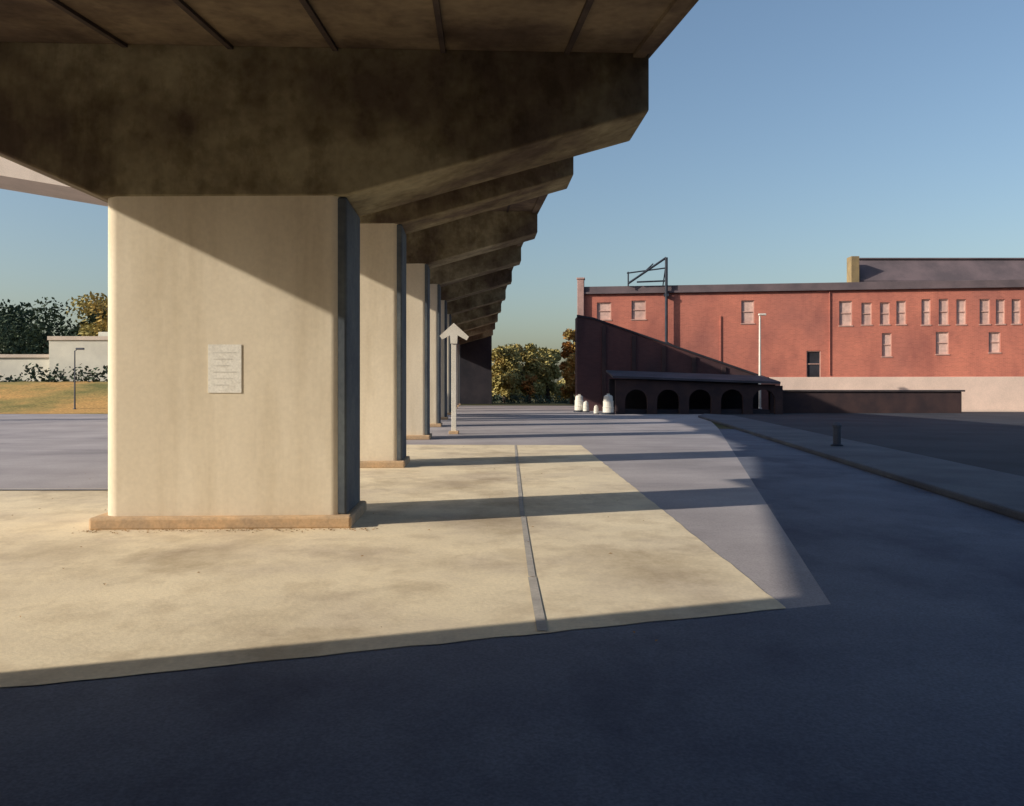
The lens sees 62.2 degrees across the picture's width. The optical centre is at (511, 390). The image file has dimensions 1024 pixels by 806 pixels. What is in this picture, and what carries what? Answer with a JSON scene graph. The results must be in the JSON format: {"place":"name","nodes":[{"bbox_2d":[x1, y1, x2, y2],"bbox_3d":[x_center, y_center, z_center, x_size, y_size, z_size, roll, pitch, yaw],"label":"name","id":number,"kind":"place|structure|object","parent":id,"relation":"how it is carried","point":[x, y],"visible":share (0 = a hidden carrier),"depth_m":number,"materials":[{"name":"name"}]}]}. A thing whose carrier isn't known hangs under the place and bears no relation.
{"place":"outdoors","nodes":[
{"label":"outdoors","id":0,"kind":"place"},
{"bbox_2d":[0,332,107,381],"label":"white warehouse","id":1,"kind":"structure","parent":0,"point":[92,355],"depth_m":77.00,"materials":[{"name":"paint"}]},
{"bbox_2d":[0,445,785,686],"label":"concrete apron","id":2,"kind":"object","parent":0,"point":[456,572],"visible":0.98,"depth_m":7.36,"materials":[{"name":"beige concrete"}]},
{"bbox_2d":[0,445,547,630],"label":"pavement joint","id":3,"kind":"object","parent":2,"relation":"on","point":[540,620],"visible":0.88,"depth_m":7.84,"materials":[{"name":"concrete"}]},
{"bbox_2d":[0,406,829,688],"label":"parking lot pavement","id":4,"kind":"structure","parent":0,"point":[688,472],"depth_m":19.00,"materials":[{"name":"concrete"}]},
{"bbox_2d":[0,156,107,205],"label":"flyover ramp","id":5,"kind":"structure","parent":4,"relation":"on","point":[16,177],"depth_m":40.88,"materials":[{"name":"grey concrete"}]},
{"bbox_2d":[440,323,468,433],"bbox_3d":[-2.105,-0.425,31.000,1.070,4.050,0.360,0,0,0],"label":"arrow sign","id":6,"kind":"object","parent":4,"relation":"on","point":[453,331],"visible":1,"depth_m":30.94,"materials":[{"name":"white metal"}]},
{"bbox_2d":[20,446,1018,640],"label":"fallen leaves","id":7,"kind":"object","parent":4,"relation":"on","point":[314,529],"visible":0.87,"depth_m":9.57,"materials":[{"name":"orange plant"}]},
{"bbox_2d":[573,394,583,411],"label":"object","id":8,"kind":"object","parent":4,"relation":"on","point":[579,401],"visible":0.91,"depth_m":62.23,"materials":[{"name":"plastic"}]},
{"bbox_2d":[582,401,589,411],"bbox_3d":[5.400,1.186,62.000,0.540,0.828,0.540,0,0,0],"label":"bollard","id":9,"kind":"object","parent":4,"relation":"on","point":[585,406],"visible":0.93,"depth_m":61.83,"materials":[{"name":"plastic"}]},
{"bbox_2d":[593,405,598,413],"bbox_3d":[5.600,1.290,56.500,0.405,0.621,0.405,0,0,0],"label":"bollard","id":10,"kind":"object","parent":4,"relation":"on","point":[596,411],"visible":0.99,"depth_m":56.37,"materials":[{"name":"plastic"}]},
{"bbox_2d":[601,394,614,414],"bbox_3d":[6.350,0.910,56.000,0.900,1.380,0.900,0,0,0],"label":"bollard","id":11,"kind":"object","parent":4,"relation":"on","point":[608,407],"visible":1,"depth_m":55.72,"materials":[{"name":"plastic"}]},
{"bbox_2d":[606,370,782,413],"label":"arcade building","id":12,"kind":"structure","parent":4,"relation":"on","point":[640,392],"depth_m":56.60,"materials":[{"name":"concrete"}]},
{"bbox_2d":[0,429,1023,805],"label":"street","id":13,"kind":"structure","parent":0,"point":[892,675],"depth_m":4.26,"materials":[{"name":"grey asphalt"}]},
{"bbox_2d":[0,0,1023,390],"label":"sky","id":14,"kind":"structure","parent":0,"point":[777,141],"materials":[{"name":"blue"}]},
{"bbox_2d":[459,392,830,603],"bbox_3d":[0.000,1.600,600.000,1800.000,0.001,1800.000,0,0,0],"label":"ground","id":15,"kind":"structure","parent":0,"point":[718,426],"depth_m":95.43,"materials":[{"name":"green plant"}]},
{"bbox_2d":[0,299,53,353],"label":"oak tree","id":16,"kind":"object","parent":15,"relation":"on","point":[2,307],"visible":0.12,"depth_m":95.85,"materials":[{"name":"green plant"}]},
{"bbox_2d":[0,297,92,353],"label":"oak tree","id":17,"kind":"object","parent":15,"relation":"on","point":[13,331],"visible":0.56,"depth_m":90.62,"materials":[{"name":"green plant"}]},
{"bbox_2d":[0,381,107,413],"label":"grass embankment","id":18,"kind":"structure","parent":15,"relation":"on","point":[30,397],"depth_m":64.83,"materials":[{"name":"plant"}]},
{"bbox_2d":[73,348,84,408],"bbox_3d":[-30.625,-0.700,60.000,0.750,4.600,0.240,0,0,0],"label":"street lamp","id":19,"kind":"object","parent":18,"relation":"on","point":[75,378],"visible":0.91,"depth_m":59.95,"materials":[{"name":"grey metal"}]},
{"bbox_2d":[0,363,107,381],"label":"shrub row","id":20,"kind":"object","parent":15,"relation":"on","point":[49,377],"visible":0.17,"depth_m":74.21,"materials":[{"name":"green plant"}]},
{"bbox_2d":[55,295,107,335],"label":"oak tree","id":21,"kind":"object","parent":15,"relation":"on","point":[92,318],"visible":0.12,"depth_m":91.73,"materials":[{"name":"green plant"}]},
{"bbox_2d":[78,291,107,335],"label":"maple tree","id":22,"kind":"object","parent":15,"relation":"on","point":[101,324],"visible":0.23,"depth_m":88.79,"materials":[{"name":"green plant"}]},
{"bbox_2d":[0,0,698,529],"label":"overpass bridge","id":23,"kind":"structure","parent":15,"relation":"on","point":[324,212],"depth_m":9.84,"materials":[{"name":"concrete"}]},
{"bbox_2d":[208,344,240,392],"bbox_3d":[-3.323,-0.250,9.822,0.380,0.560,0.007,0,0,-3],"label":"stone plaque","id":24,"kind":"object","parent":23,"relation":"attached to","point":[224,368],"visible":1,"depth_m":9.82,"materials":[{"name":"white stone"}]},
{"bbox_2d":[492,344,522,402],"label":"maple tree","id":25,"kind":"object","parent":15,"relation":"on","point":[506,379],"visible":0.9,"depth_m":108.81,"materials":[{"name":"green plant"}]},
{"bbox_2d":[521,374,537,402],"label":"orange sapling","id":26,"kind":"object","parent":15,"relation":"on","point":[527,384],"visible":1,"depth_m":103.72,"materials":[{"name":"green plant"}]},
{"bbox_2d":[510,343,556,400],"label":"maple tree","id":27,"kind":"object","parent":15,"relation":"on","point":[531,366],"visible":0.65,"depth_m":112.55,"materials":[{"name":"green plant"}]},
{"bbox_2d":[492,393,574,403],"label":"undergrowth","id":28,"kind":"object","parent":15,"relation":"on","point":[536,399],"visible":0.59,"depth_m":103.59,"materials":[{"name":"green plant"}]},
{"bbox_2d":[492,378,574,400],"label":"distant treeline","id":29,"kind":"object","parent":15,"relation":"on","point":[559,383],"visible":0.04,"depth_m":126.60,"materials":[{"name":"green plant"}]},
{"bbox_2d":[533,346,564,401],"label":"maple tree","id":30,"kind":"object","parent":15,"relation":"on","point":[552,387],"visible":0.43,"depth_m":115.65,"materials":[{"name":"green plant"}]},
{"bbox_2d":[558,328,574,403],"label":"maple tree","id":31,"kind":"object","parent":15,"relation":"on","point":[567,368],"visible":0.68,"depth_m":97.74,"materials":[{"name":"green plant"}]},
{"bbox_2d":[575,317,779,410],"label":"loading ramp wall","id":32,"kind":"structure","parent":15,"relation":"on","point":[588,360],"depth_m":65.20,"materials":[{"name":"brick"}]},
{"bbox_2d":[602,326,605,410],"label":"buttress","id":33,"kind":"structure","parent":32,"relation":"attached to","point":[603,361],"depth_m":65.08,"materials":[{"name":"brown brick"}]},
{"bbox_2d":[632,336,635,370],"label":"buttress","id":34,"kind":"structure","parent":32,"relation":"attached to","point":[633,353],"depth_m":65.08,"materials":[{"name":"brown brick"}]},
{"bbox_2d":[662,346,665,371],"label":"buttress","id":35,"kind":"structure","parent":32,"relation":"attached to","point":[663,358],"depth_m":65.08,"materials":[{"name":"brown brick"}]},
{"bbox_2d":[577,315,780,383],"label":"ramp coping","id":36,"kind":"object","parent":32,"relation":"on","point":[663,342],"visible":0.91,"depth_m":65.12,"materials":[{"name":"grey concrete"}]},
{"bbox_2d":[692,357,695,372],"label":"buttress","id":37,"kind":"structure","parent":32,"relation":"attached to","point":[693,364],"depth_m":65.08,"materials":[{"name":"brown brick"}]},
{"bbox_2d":[758,313,765,408],"bbox_3d":[18.245,-2.000,62.000,0.610,7.200,0.320,0,0,0],"label":"street lamp","id":38,"kind":"object","parent":15,"relation":"on","point":[760,315],"visible":0.9,"depth_m":61.93,"materials":[{"name":"grey metal"}]},
{"bbox_2d":[576,277,1023,410],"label":"brick warehouse","id":39,"kind":"structure","parent":15,"relation":"on","point":[967,336],"depth_m":67.01,"materials":[{"name":"red brick"}]},
{"bbox_2d":[598,303,609,319],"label":"window pane","id":40,"kind":"structure","parent":39,"relation":"in","point":[605,307],"depth_m":69.88,"materials":[{"name":"grey glass"}]},
{"bbox_2d":[632,302,644,318],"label":"window pane","id":41,"kind":"structure","parent":39,"relation":"in","point":[638,308],"depth_m":69.49,"materials":[{"name":"glass"}]},
{"bbox_2d":[627,257,668,342],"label":"rooftop hoist frame","id":42,"kind":"object","parent":39,"relation":"attached to","point":[665,277],"visible":0.84,"depth_m":68.51,"materials":[{"name":"metal"}]},
{"bbox_2d":[742,301,752,322],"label":"window pane","id":43,"kind":"structure","parent":39,"relation":"in","point":[747,317],"depth_m":68.28,"materials":[{"name":"glass"}]},
{"bbox_2d":[807,352,819,376],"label":"window pane","id":44,"kind":"structure","parent":39,"relation":"in","point":[813,358],"depth_m":67.57,"materials":[{"name":"black glass"}]},
{"bbox_2d":[840,302,850,324],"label":"window pane","id":45,"kind":"structure","parent":39,"relation":"in","point":[845,307],"depth_m":67.24,"materials":[{"name":"white glass"}]},
{"bbox_2d":[862,304,869,324],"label":"window pane","id":46,"kind":"structure","parent":39,"relation":"in","point":[865,307],"depth_m":67.02,"materials":[{"name":"white glass"}]},
{"bbox_2d":[881,303,887,323],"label":"window pane","id":47,"kind":"structure","parent":39,"relation":"in","point":[884,306],"depth_m":66.83,"materials":[{"name":"glass"}]},
{"bbox_2d":[883,334,889,355],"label":"window pane","id":48,"kind":"structure","parent":39,"relation":"in","point":[886,337],"depth_m":66.79,"materials":[{"name":"white glass"}]},
{"bbox_2d":[897,302,904,323],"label":"window pane","id":49,"kind":"structure","parent":39,"relation":"in","point":[900,305],"depth_m":66.65,"materials":[{"name":"glass"}]},
{"bbox_2d":[922,300,928,324],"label":"window pane","id":50,"kind":"structure","parent":39,"relation":"in","point":[925,303],"depth_m":66.40,"materials":[{"name":"glass"}]},
{"bbox_2d":[937,333,946,353],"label":"window pane","id":51,"kind":"structure","parent":39,"relation":"in","point":[941,337],"depth_m":66.23,"materials":[{"name":"white glass"}]},
{"bbox_2d":[939,300,946,323],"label":"window pane","id":52,"kind":"structure","parent":39,"relation":"in","point":[942,303],"depth_m":66.22,"materials":[{"name":"glass"}]},
{"bbox_2d":[957,300,964,323],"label":"window pane","id":53,"kind":"structure","parent":39,"relation":"in","point":[960,303],"depth_m":66.03,"materials":[{"name":"grey glass"}]},
{"bbox_2d":[980,300,987,323],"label":"window pane","id":54,"kind":"structure","parent":39,"relation":"in","point":[983,303],"depth_m":65.80,"materials":[{"name":"grey glass"}]},
{"bbox_2d":[989,333,998,351],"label":"window pane","id":55,"kind":"structure","parent":39,"relation":"in","point":[993,337],"depth_m":65.70,"materials":[{"name":"white glass"}]},
{"bbox_2d":[997,300,1002,323],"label":"window pane","id":56,"kind":"structure","parent":39,"relation":"in","point":[999,303],"depth_m":65.63,"materials":[{"name":"grey glass"}]},
{"bbox_2d":[1012,300,1018,323],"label":"window pane","id":57,"kind":"structure","parent":39,"relation":"in","point":[1015,303],"depth_m":65.49,"materials":[{"name":"grey glass"}]},
{"bbox_2d":[847,256,1023,281],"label":"warehouse","id":58,"kind":"structure","parent":15,"relation":"on","point":[897,269],"depth_m":85.94,"materials":[{"name":"metal"}]},
{"bbox_2d":[698,414,1023,520],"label":"sidewalk","id":59,"kind":"structure","parent":0,"point":[999,492],"depth_m":16.27,"materials":[{"name":"grey concrete"}]},
{"bbox_2d":[831,422,842,445],"bbox_3d":[8.650,1.167,22.600,0.320,0.635,0.320,0,0,0],"label":"bollard","id":60,"kind":"object","parent":59,"relation":"on","point":[836,426],"visible":0.99,"depth_m":22.51,"materials":[{"name":"metal"}]},
{"bbox_2d":[719,412,1023,476],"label":"road","id":61,"kind":"structure","parent":0,"point":[991,440],"depth_m":32.74,"materials":[{"name":"grey asphalt"}]},
{"bbox_2d":[768,392,961,412],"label":"retaining wall","id":62,"kind":"structure","parent":61,"relation":"on","point":[872,402],"depth_m":58.90,"materials":[{"name":"grey concrete"}]},
{"bbox_2d":[767,390,964,391],"bbox_3d":[24.625,0.038,59.100,13.550,0.117,0.600,0,0,0],"label":"wall coping","id":63,"kind":"object","parent":62,"relation":"on","point":[873,391],"depth_m":58.80,"materials":[{"name":"grey concrete"}]},
{"bbox_2d":[962,411,1023,411],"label":"sandy yard","id":64,"kind":"structure","parent":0,"point":[992,411],"depth_m":63.33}
]}

